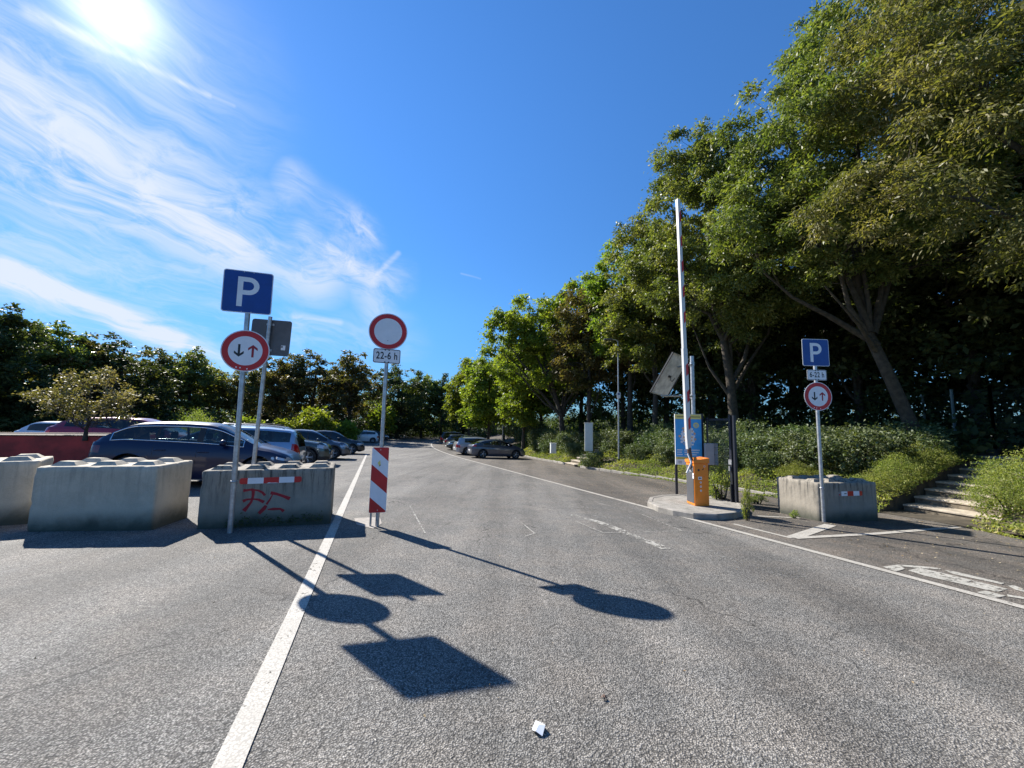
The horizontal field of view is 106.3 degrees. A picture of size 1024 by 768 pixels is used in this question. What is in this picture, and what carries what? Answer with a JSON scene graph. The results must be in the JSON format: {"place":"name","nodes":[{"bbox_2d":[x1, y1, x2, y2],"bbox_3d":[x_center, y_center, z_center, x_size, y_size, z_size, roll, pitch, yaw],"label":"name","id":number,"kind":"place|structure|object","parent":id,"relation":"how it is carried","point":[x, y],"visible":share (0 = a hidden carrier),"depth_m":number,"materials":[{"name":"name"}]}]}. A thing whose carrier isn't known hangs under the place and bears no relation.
{"place":"outdoors","nodes":[
{"label":"outdoors","id":0,"kind":"place"},
{"bbox_2d":[0,431,1023,767],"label":"car park road","id":1,"kind":"structure","parent":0,"point":[140,655],"depth_m":2.67,"materials":[{"name":"grey asphalt"}]},
{"bbox_2d":[0,453,53,525],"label":"concrete block","id":2,"kind":"object","parent":1,"relation":"on","point":[17,473],"depth_m":5.28,"materials":[{"name":"grey concrete"}]},
{"bbox_2d":[14,421,108,432],"bbox_3d":[-20.130,2.523,18.023,4.126,1.497,2.137,5,-9,-19],"label":"parked car","id":3,"kind":"object","parent":1,"relation":"on","point":[38,427],"visible":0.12,"depth_m":17.30,"materials":[{"name":"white metal"}]},
{"bbox_2d":[0,432,155,463],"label":"steel planter","id":4,"kind":"object","parent":1,"relation":"on","point":[58,447],"visible":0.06,"depth_m":10.14,"materials":[{"name":"metal"}]},
{"bbox_2d":[12,365,157,440],"bbox_3d":[-11.637,0.508,10.381,3.294,2.030,1.786,1,-6,0],"label":"planter shrub","id":5,"kind":"object","parent":4,"relation":"in","point":[115,397],"visible":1,"depth_m":10.30,"materials":[{"name":"green plant"}]},
{"bbox_2d":[27,457,192,531],"bbox_3d":[-5.668,1.588,5.530,1.365,1.002,0.867,2,-6,-13],"label":"concrete block","id":6,"kind":"object","parent":1,"relation":"on","point":[108,494],"depth_m":5.17,"materials":[{"name":"grey concrete"}]},
{"bbox_2d":[44,417,215,440],"bbox_3d":[-13.058,2.035,13.517,4.426,1.696,2.227,5,-9,-19],"label":"parked car","id":7,"kind":"object","parent":1,"relation":"on","point":[64,427],"visible":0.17,"depth_m":12.86,"materials":[{"name":"metal"}]},
{"bbox_2d":[88,421,301,478],"bbox_3d":[-7.813,1.779,9.941,4.141,1.566,2.187,5,-9,-19],"label":"parked car","id":8,"kind":"object","parent":1,"relation":"on","point":[199,451],"visible":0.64,"depth_m":9.20,"materials":[{"name":"blue metal"}]},
{"bbox_2d":[177,423,305,463],"bbox_3d":[-9.267,2.074,12.418,4.526,1.592,2.147,5,-9,-19],"label":"parked car","id":9,"kind":"object","parent":1,"relation":"on","point":[294,444],"visible":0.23,"depth_m":12.44,"materials":[{"name":"silver metal"}]},
{"bbox_2d":[220,269,273,532],"bbox_3d":[-3.843,0.202,5.428,0.647,3.687,0.092,3,-6,-19],"label":"parking sign","id":10,"kind":"object","parent":1,"relation":"on","point":[245,349],"visible":1,"depth_m":5.48,"materials":[{"name":"metal"}]},
{"bbox_2d":[197,460,335,528],"bbox_3d":[-3.780,1.750,6.109,1.706,0.982,0.853,4,-6,-22],"label":"concrete block","id":11,"kind":"object","parent":1,"relation":"on","point":[272,490],"depth_m":5.75,"materials":[{"name":"grey concrete"}]},
{"bbox_2d":[216,423,332,463],"bbox_3d":[-10.186,2.615,16.742,4.326,1.710,2.207,5,-9,-19],"label":"parked car","id":12,"kind":"object","parent":1,"relation":"on","point":[317,450],"visible":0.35,"depth_m":16.41,"materials":[{"name":"silver metal"}]},
{"bbox_2d":[211,454,366,767],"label":"aisle line marking","id":13,"kind":"object","parent":1,"relation":"on","point":[236,746],"visible":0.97,"depth_m":2.25,"materials":[{"name":"paint"}]},
{"bbox_2d":[272,429,350,459],"bbox_3d":[-11.193,3.314,21.302,4.256,1.576,2.177,5,-9,-19],"label":"parked car","id":14,"kind":"object","parent":1,"relation":"on","point":[340,448],"visible":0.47,"depth_m":20.87,"materials":[{"name":"grey metal"}]},
{"bbox_2d":[316,430,364,453],"bbox_3d":[-12.914,4.139,27.501,4.526,1.616,2.227,5,-9,-19],"label":"parked car","id":15,"kind":"object","parent":1,"relation":"on","point":[357,445],"visible":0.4,"depth_m":27.08,"materials":[{"name":"black metal"}]},
{"bbox_2d":[369,313,406,526],"bbox_3d":[-2.043,0.555,6.114,0.600,3.425,0.101,3,-6,-18],"label":"no entry hours sign","id":16,"kind":"object","parent":1,"relation":"on","point":[388,333],"visible":0.98,"depth_m":6.14,"materials":[{"name":"metal"}]},
{"bbox_2d":[525,455,777,496],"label":"kerb","id":17,"kind":"structure","parent":1,"relation":"on","point":[673,479],"depth_m":17.69,"materials":[{"name":"concrete"}]},
{"bbox_2d":[431,440,1023,608],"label":"edge line marking","id":18,"kind":"object","parent":1,"relation":"on","point":[935,583],"visible":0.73,"depth_m":5.10,"materials":[{"name":"paint"}]},
{"bbox_2d":[0,0,1023,426],"label":"sky","id":19,"kind":"structure","parent":0,"point":[427,164],"materials":[{"name":"blue"}]},
{"bbox_2d":[425,428,1023,537],"bbox_3d":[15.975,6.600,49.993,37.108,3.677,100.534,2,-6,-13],"label":"bank","id":20,"kind":"structure","parent":0,"point":[896,506],"depth_m":10.35,"materials":[{"name":"green plant"}]},
{"bbox_2d":[0,310,54,431],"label":"lime tree","id":21,"kind":"object","parent":20,"relation":"on","point":[10,365],"visible":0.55,"depth_m":26.60,"materials":[{"name":"green plant"}]},
{"bbox_2d":[0,302,67,431],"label":"lime tree","id":22,"kind":"object","parent":20,"relation":"on","point":[42,383],"visible":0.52,"depth_m":27.51,"materials":[{"name":"green plant"}]},
{"bbox_2d":[2,319,102,425],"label":"lime tree","id":23,"kind":"object","parent":20,"relation":"on","point":[63,347],"visible":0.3,"depth_m":31.45,"materials":[{"name":"green plant"}]},
{"bbox_2d":[23,332,127,414],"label":"oak tree","id":24,"kind":"object","parent":20,"relation":"on","point":[56,360],"visible":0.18,"depth_m":31.89,"materials":[{"name":"green plant"}]},
{"bbox_2d":[58,331,184,427],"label":"lime tree","id":25,"kind":"object","parent":20,"relation":"on","point":[163,389],"visible":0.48,"depth_m":34.51,"materials":[{"name":"green plant"}]},
{"bbox_2d":[116,347,188,412],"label":"oak tree","id":26,"kind":"object","parent":20,"relation":"on","point":[160,360],"visible":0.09,"depth_m":40.71,"materials":[{"name":"green plant"}]},
{"bbox_2d":[130,357,200,415],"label":"lime tree","id":27,"kind":"object","parent":20,"relation":"on","point":[182,391],"visible":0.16,"depth_m":42.12,"materials":[{"name":"green plant"}]},
{"bbox_2d":[154,345,227,420],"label":"lime tree","id":28,"kind":"object","parent":20,"relation":"on","point":[196,367],"visible":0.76,"depth_m":42.26,"materials":[{"name":"green plant"}]},
{"bbox_2d":[192,370,281,424],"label":"oak tree","id":29,"kind":"object","parent":20,"relation":"on","point":[251,387],"visible":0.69,"depth_m":45.38,"materials":[{"name":"green plant"}]},
{"bbox_2d":[2,397,505,437],"bbox_3d":[-29.454,4.809,45.724,22.420,5.028,79.978,-4,-8,44],"label":"understory","id":30,"kind":"object","parent":20,"relation":"on","point":[472,433],"visible":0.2,"depth_m":38.12,"materials":[{"name":"green plant"}]},
{"bbox_2d":[251,316,291,464],"bbox_3d":[-4.042,0.565,6.227,0.635,3.381,0.078,2,-6,-8],"label":"sign post","id":31,"kind":"object","parent":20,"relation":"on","point":[276,334],"visible":0.69,"depth_m":6.39,"materials":[{"name":"metal"}]},
{"bbox_2d":[249,356,309,422],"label":"oak tree","id":32,"kind":"object","parent":20,"relation":"on","point":[276,402],"visible":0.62,"depth_m":48.82,"materials":[{"name":"green plant"}]},
{"bbox_2d":[270,349,358,420],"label":"oak tree","id":33,"kind":"object","parent":20,"relation":"on","point":[308,383],"visible":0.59,"depth_m":51.17,"materials":[{"name":"green plant"}]},
{"bbox_2d":[293,404,340,430],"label":"bush","id":34,"kind":"object","parent":20,"relation":"on","point":[311,419],"visible":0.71,"depth_m":40.97,"materials":[{"name":"green plant"}]},
{"bbox_2d":[335,418,363,439],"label":"bush","id":35,"kind":"object","parent":20,"relation":"on","point":[346,428],"visible":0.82,"depth_m":44.91,"materials":[{"name":"green plant"}]},
{"bbox_2d":[314,350,390,434],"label":"oak tree","id":36,"kind":"object","parent":20,"relation":"on","point":[359,374],"visible":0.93,"depth_m":51.36,"materials":[{"name":"green plant"}]},
{"bbox_2d":[362,404,397,433],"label":"bush","id":37,"kind":"object","parent":20,"relation":"on","point":[374,419],"visible":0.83,"depth_m":56.17,"materials":[{"name":"green plant"}]},
{"bbox_2d":[371,364,429,437],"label":"lime tree","id":38,"kind":"object","parent":20,"relation":"on","point":[406,409],"visible":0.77,"depth_m":60.04,"materials":[{"name":"green plant"}]},
{"bbox_2d":[400,370,445,437],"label":"lime tree","id":39,"kind":"object","parent":20,"relation":"on","point":[431,385],"visible":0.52,"depth_m":65.09,"materials":[{"name":"green plant"}]},
{"bbox_2d":[420,373,460,435],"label":"conical tree","id":40,"kind":"object","parent":20,"relation":"on","point":[444,423],"visible":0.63,"depth_m":64.51,"materials":[{"name":"green plant"}]},
{"bbox_2d":[441,357,491,434],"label":"maple tree","id":41,"kind":"object","parent":20,"relation":"on","point":[453,400],"visible":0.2,"depth_m":53.86,"materials":[{"name":"green plant"}]},
{"bbox_2d":[454,361,512,443],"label":"maple tree","id":42,"kind":"object","parent":20,"relation":"on","point":[483,409],"visible":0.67,"depth_m":43.37,"materials":[{"name":"green plant"}]},
{"bbox_2d":[493,347,553,448],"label":"maple tree","id":43,"kind":"object","parent":20,"relation":"on","point":[520,406],"visible":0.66,"depth_m":35.75,"materials":[{"name":"green plant"}]},
{"bbox_2d":[465,277,610,432],"bbox_3d":[2.496,-1.428,31.293,12.787,14.018,6.770,1,-6,0],"label":"walnut tree","id":44,"kind":"object","parent":20,"relation":"on","point":[524,327],"visible":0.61,"depth_m":30.91,"materials":[{"name":"green plant"}]},
{"bbox_2d":[534,290,617,436],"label":"woodland tree","id":45,"kind":"object","parent":20,"relation":"on","point":[581,417],"visible":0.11,"depth_m":35.28,"materials":[{"name":"green plant"}]},
{"bbox_2d":[513,440,658,471],"bbox_3d":[3.706,5.096,30.690,4.007,2.201,24.380,3,-6,-15],"label":"ground cover","id":46,"kind":"object","parent":20,"relation":"on","point":[528,450],"visible":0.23,"depth_m":22.28,"materials":[{"name":"green plant"}]},
{"bbox_2d":[544,274,629,422],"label":"russet tree","id":47,"kind":"object","parent":20,"relation":"on","point":[588,365],"visible":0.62,"depth_m":26.27,"materials":[{"name":"green plant"}]},
{"bbox_2d":[579,450,605,466],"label":"shrub","id":48,"kind":"object","parent":20,"relation":"on","point":[596,457],"visible":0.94,"depth_m":21.26,"materials":[{"name":"green plant"}]},
{"bbox_2d":[593,423,626,453],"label":"shrub","id":49,"kind":"object","parent":20,"relation":"on","point":[606,435],"visible":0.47,"depth_m":23.26,"materials":[{"name":"green plant"}]},
{"bbox_2d":[574,239,674,434],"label":"ash tree","id":50,"kind":"object","parent":20,"relation":"on","point":[590,282],"visible":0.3,"depth_m":24.76,"materials":[{"name":"green plant"}]},
{"bbox_2d":[580,271,670,431],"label":"woodland tree","id":51,"kind":"object","parent":20,"relation":"on","point":[612,387],"visible":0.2,"depth_m":30.65,"materials":[{"name":"green plant"}]},
{"bbox_2d":[606,428,645,453],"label":"shrub","id":52,"kind":"object","parent":20,"relation":"on","point":[626,437],"visible":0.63,"depth_m":21.75,"materials":[{"name":"green plant"}]},
{"bbox_2d":[620,440,650,460],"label":"shrub","id":53,"kind":"object","parent":20,"relation":"on","point":[631,448],"visible":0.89,"depth_m":19.86,"materials":[{"name":"green plant"}]},
{"bbox_2d":[633,430,673,455],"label":"shrub","id":54,"kind":"object","parent":20,"relation":"on","point":[650,441],"visible":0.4,"depth_m":19.95,"materials":[{"name":"green plant"}]},
{"bbox_2d":[591,209,716,427],"bbox_3d":[8.367,-3.177,22.742,8.038,14.430,5.949,1,-6,0],"label":"ash tree","id":55,"kind":"object","parent":20,"relation":"on","point":[657,336],"visible":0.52,"depth_m":22.11,"materials":[{"name":"green plant"}]},
{"bbox_2d":[650,443,674,464],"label":"shrub","id":56,"kind":"object","parent":20,"relation":"on","point":[663,451],"visible":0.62,"depth_m":17.77,"materials":[{"name":"green plant"}]},
{"bbox_2d":[609,286,717,428],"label":"woodland tree","id":57,"kind":"object","parent":20,"relation":"on","point":[666,409],"visible":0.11,"depth_m":27.91,"materials":[{"name":"green plant"}]},
{"bbox_2d":[649,216,772,427],"bbox_3d":[13.262,-3.495,25.422,7.264,14.914,9.246,-3,-7,37],"label":"woodland tree","id":58,"kind":"object","parent":20,"relation":"on","point":[678,386],"visible":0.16,"depth_m":24.02,"materials":[{"name":"green plant"}]},
{"bbox_2d":[609,115,847,438],"bbox_3d":[9.828,-4.697,17.455,9.877,16.235,7.108,1,-6,0],"label":"ash tree","id":59,"kind":"object","parent":20,"relation":"on","point":[761,306],"visible":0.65,"depth_m":17.25,"materials":[{"name":"green plant"}]},
{"bbox_2d":[717,429,765,465],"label":"shrub","id":60,"kind":"object","parent":20,"relation":"on","point":[740,436],"visible":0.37,"depth_m":14.97,"materials":[{"name":"green plant"}]},
{"bbox_2d":[666,195,831,431],"bbox_3d":[13.491,-3.538,22.165,8.784,14.168,6.900,2,-6,-10],"label":"woodland tree","id":61,"kind":"object","parent":20,"relation":"on","point":[762,361],"visible":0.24,"depth_m":20.77,"materials":[{"name":"green plant"}]},
{"bbox_2d":[719,412,778,445],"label":"shrub","id":62,"kind":"object","parent":20,"relation":"on","point":[742,424],"visible":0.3,"depth_m":16.10,"materials":[{"name":"green plant"}]},
{"bbox_2d":[497,373,1023,466],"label":"undergrowth","id":63,"kind":"object","parent":20,"relation":"on","point":[974,445],"visible":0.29,"depth_m":16.33,"materials":[{"name":"green plant"}]},
{"bbox_2d":[740,448,793,474],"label":"shrub","id":64,"kind":"object","parent":20,"relation":"on","point":[764,461],"visible":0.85,"depth_m":13.32,"materials":[{"name":"green plant"}]},
{"bbox_2d":[737,432,813,465],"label":"shrub","id":65,"kind":"object","parent":20,"relation":"on","point":[764,442],"visible":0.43,"depth_m":14.12,"materials":[{"name":"green plant"}]},
{"bbox_2d":[711,211,869,426],"bbox_3d":[16.524,-4.249,22.864,9.708,15.660,7.627,-2,-7,32],"label":"woodland tree","id":66,"kind":"object","parent":20,"relation":"on","point":[773,403],"visible":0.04,"depth_m":21.54,"materials":[{"name":"green plant"}]},
{"bbox_2d":[763,422,831,439],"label":"shrub","id":67,"kind":"object","parent":20,"relation":"on","point":[795,427],"visible":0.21,"depth_m":14.44,"materials":[{"name":"green plant"}]},
{"bbox_2d":[774,460,824,476],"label":"shrub","id":68,"kind":"object","parent":20,"relation":"on","point":[796,470],"visible":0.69,"depth_m":12.13,"materials":[{"name":"green plant"}]},
{"bbox_2d":[771,423,852,469],"bbox_3d":[10.042,2.178,13.018,3.003,1.715,2.131,13,-13,-64],"label":"shrub","id":69,"kind":"object","parent":20,"relation":"on","point":[796,439],"visible":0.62,"depth_m":12.70,"materials":[{"name":"green plant"}]},
{"bbox_2d":[621,451,1023,539],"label":"ground cover","id":70,"kind":"object","parent":20,"relation":"on","point":[671,467],"visible":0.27,"depth_m":11.27,"materials":[{"name":"green plant"}]},
{"bbox_2d":[777,475,877,521],"bbox_3d":[6.961,2.542,8.526,1.555,0.952,0.993,2,-6,-12],"label":"concrete block","id":71,"kind":"object","parent":20,"relation":"on","point":[850,499],"depth_m":8.13,"materials":[{"name":"grey concrete"}]},
{"bbox_2d":[798,421,898,458],"bbox_3d":[11.320,2.012,12.958,2.966,1.529,1.982,-7,-10,55],"label":"shrub","id":72,"kind":"object","parent":20,"relation":"on","point":[844,428],"visible":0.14,"depth_m":12.79,"materials":[{"name":"green plant"}]},
{"bbox_2d":[795,420,903,472],"bbox_3d":[10.576,1.962,11.928,3.139,1.793,2.228,4,-6,-27],"label":"shrub","id":73,"kind":"object","parent":20,"relation":"on","point":[865,436],"visible":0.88,"depth_m":11.57,"materials":[{"name":"green plant"}]},
{"bbox_2d":[695,0,1023,437],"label":"ash tree","id":74,"kind":"object","parent":20,"relation":"on","point":[798,171],"visible":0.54,"depth_m":12.96,"materials":[{"name":"green plant"}]},
{"bbox_2d":[764,159,967,425],"bbox_3d":[16.736,-3.668,18.784,6.537,13.422,8.322,3,-6,-15],"label":"woodland tree","id":75,"kind":"object","parent":20,"relation":"on","point":[889,338],"visible":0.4,"depth_m":17.71,"materials":[{"name":"green plant"}]},
{"bbox_2d":[847,463,917,495],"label":"shrub","id":76,"kind":"object","parent":20,"relation":"on","point":[892,481],"visible":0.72,"depth_m":10.03,"materials":[{"name":"green plant"}]},
{"bbox_2d":[775,0,1023,294],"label":"olive toned tree","id":77,"kind":"object","parent":20,"relation":"on","point":[948,52],"visible":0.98,"depth_m":9.09,"materials":[{"name":"green plant"}]},
{"bbox_2d":[864,452,934,481],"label":"shrub","id":78,"kind":"object","parent":20,"relation":"on","point":[899,468],"visible":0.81,"depth_m":10.45,"materials":[{"name":"green plant"}]},
{"bbox_2d":[859,425,955,464],"bbox_3d":[11.961,1.935,11.848,1.723,1.330,2.580,1,-6,3],"label":"shrub","id":79,"kind":"object","parent":20,"relation":"on","point":[921,437],"visible":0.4,"depth_m":11.33,"materials":[{"name":"green plant"}]},
{"bbox_2d":[819,150,1004,415],"bbox_3d":[19.888,-4.670,20.150,7.627,15.660,9.709,-2,-6,27],"label":"woodland tree","id":80,"kind":"object","parent":20,"relation":"on","point":[879,374],"visible":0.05,"depth_m":18.99,"materials":[{"name":"green plant"}]},
{"bbox_2d":[875,414,960,450],"bbox_3d":[13.090,1.723,12.621,1.937,1.559,2.730,2,-6,-12],"label":"shrub","id":81,"kind":"object","parent":20,"relation":"on","point":[924,426],"visible":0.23,"depth_m":12.24,"materials":[{"name":"green plant"}]},
{"bbox_2d":[878,439,960,470],"bbox_3d":[11.640,2.063,11.011,1.618,0.969,1.597,-3,-7,34],"label":"shrub","id":82,"kind":"object","parent":20,"relation":"on","point":[928,453],"visible":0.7,"depth_m":10.70,"materials":[{"name":"green plant"}]},
{"bbox_2d":[840,119,1023,442],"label":"woodland tree","id":83,"kind":"object","parent":20,"relation":"on","point":[980,311],"visible":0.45,"depth_m":14.27,"materials":[{"name":"green plant"}]},
{"bbox_2d":[881,385,997,448],"bbox_3d":[17.474,1.480,16.268,0.081,2.139,9.116,-2,-6,28],"label":"fence","id":84,"kind":"object","parent":20,"relation":"on","point":[990,404],"visible":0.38,"depth_m":13.75,"materials":[{"name":"black metal"}]},
{"bbox_2d":[903,456,1023,521],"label":"concrete stairs","id":85,"kind":"structure","parent":20,"relation":"on","point":[938,500],"depth_m":9.65,"materials":[{"name":"grey concrete"}]},
{"bbox_2d":[903,56,1023,408],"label":"woodland tree","id":86,"kind":"object","parent":20,"relation":"on","point":[927,302],"visible":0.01,"depth_m":15.82,"materials":[{"name":"green plant"}]},
{"bbox_2d":[948,463,1023,516],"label":"shrub","id":87,"kind":"object","parent":20,"relation":"on","point":[988,491],"visible":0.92,"depth_m":7.75,"materials":[{"name":"green plant"}]},
{"bbox_2d":[955,145,1023,381],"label":"woodland tree","id":88,"kind":"object","parent":20,"relation":"on","point":[1011,366],"visible":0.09,"depth_m":13.83,"materials":[{"name":"green plant"}]},
{"bbox_2d":[965,447,1023,490],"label":"shrub","id":89,"kind":"object","parent":20,"relation":"on","point":[992,465],"visible":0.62,"depth_m":8.30,"materials":[{"name":"green plant"}]},
{"bbox_2d":[432,439,1023,604],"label":"parking strip","id":90,"kind":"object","parent":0,"point":[953,556],"visible":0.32,"depth_m":6.73,"materials":[{"name":"asphalt"}]},
{"bbox_2d":[453,437,497,454],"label":"parked car","id":91,"kind":"object","parent":90,"relation":"on","point":[460,445],"visible":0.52,"depth_m":32.19,"materials":[{"name":"silver metal"}]},
{"bbox_2d":[467,439,524,458],"bbox_3d":[-1.204,5.001,29.798,4.326,1.455,2.177,5,-8,-19],"label":"parked car","id":92,"kind":"object","parent":90,"relation":"on","point":[484,450],"visible":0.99,"depth_m":28.99,"materials":[{"name":"metal"}]},
{"bbox_2d":[5,461,1021,719],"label":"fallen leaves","id":93,"kind":"object","parent":90,"relation":"on","point":[755,517],"visible":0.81,"depth_m":7.02,"materials":[{"name":"brown plant"}]},
{"bbox_2d":[650,352,695,413],"bbox_3d":[4.696,1.200,11.025,1.424,4.144,0.689,5,-7,-35],"label":"solar panel mast","id":94,"kind":"object","parent":90,"relation":"on","point":[667,378],"visible":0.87,"depth_m":11.09,"materials":[{"name":"metal"}]},
{"bbox_2d":[674,413,703,493],"bbox_3d":[4.929,1.997,10.650,0.788,2.355,0.095,1,-6,4],"label":"poster board","id":95,"kind":"object","parent":90,"relation":"on","point":[697,441],"visible":0.74,"depth_m":10.66,"materials":[{"name":"blue plastic"}]},
{"bbox_2d":[647,494,743,519],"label":"island kerb","id":96,"kind":"structure","parent":90,"relation":"on","point":[735,514],"depth_m":7.80,"materials":[{"name":"concrete"}]},
{"bbox_2d":[652,495,740,512],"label":"island paving","id":97,"kind":"structure","parent":96,"relation":"on","point":[681,503],"depth_m":8.73,"materials":[{"name":"grey concrete"}]},
{"bbox_2d":[676,198,708,505],"bbox_3d":[4.194,-0.872,9.065,0.560,7.248,0.407,1,-6,-3],"label":"parking barrier","id":98,"kind":"object","parent":97,"relation":"on","point":[697,477],"visible":1,"depth_m":8.81,"materials":[{"name":"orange metal"}]},
{"bbox_2d":[708,464,729,499],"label":"weed clump","id":99,"kind":"object","parent":90,"relation":"on","point":[717,477],"visible":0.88,"depth_m":9.83,"materials":[{"name":"green plant"}]},
{"bbox_2d":[706,415,738,502],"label":"wire gate","id":100,"kind":"structure","parent":90,"relation":"on","point":[732,464],"depth_m":9.57,"materials":[{"name":"metal"}]},
{"bbox_2d":[704,443,717,464],"bbox_3d":[5.362,1.886,10.342,0.323,0.574,0.120,0,-6,10],"label":"electric box","id":101,"kind":"object","parent":100,"relation":"attached to","point":[709,452],"visible":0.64,"depth_m":10.29,"materials":[{"name":"grey plastic"}]},
{"bbox_2d":[739,478,754,520],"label":"weed clump","id":102,"kind":"object","parent":90,"relation":"on","point":[748,498],"visible":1,"depth_m":7.63,"materials":[{"name":"green plant"}]},
{"bbox_2d":[802,339,831,521],"bbox_3d":[6.398,0.955,8.005,0.600,3.836,0.087,1,-6,0],"label":"parking sign","id":103,"kind":"object","parent":90,"relation":"on","point":[817,394],"visible":0.98,"depth_m":8.06,"materials":[{"name":"metal"}]},
{"bbox_2d":[734,515,963,538],"bbox_3d":[6.558,2.767,7.732,4.956,0.164,1.806,3,-6,-18],"label":"hatching marking","id":104,"kind":"object","parent":90,"relation":"on","point":[810,531],"visible":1,"depth_m":6.86,"materials":[{"name":"paint"}]},
{"bbox_2d":[884,565,1023,598],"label":"worn ground pictogram","id":105,"kind":"object","parent":90,"relation":"on","point":[919,569],"visible":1,"depth_m":4.46,"materials":[{"name":"paint"}]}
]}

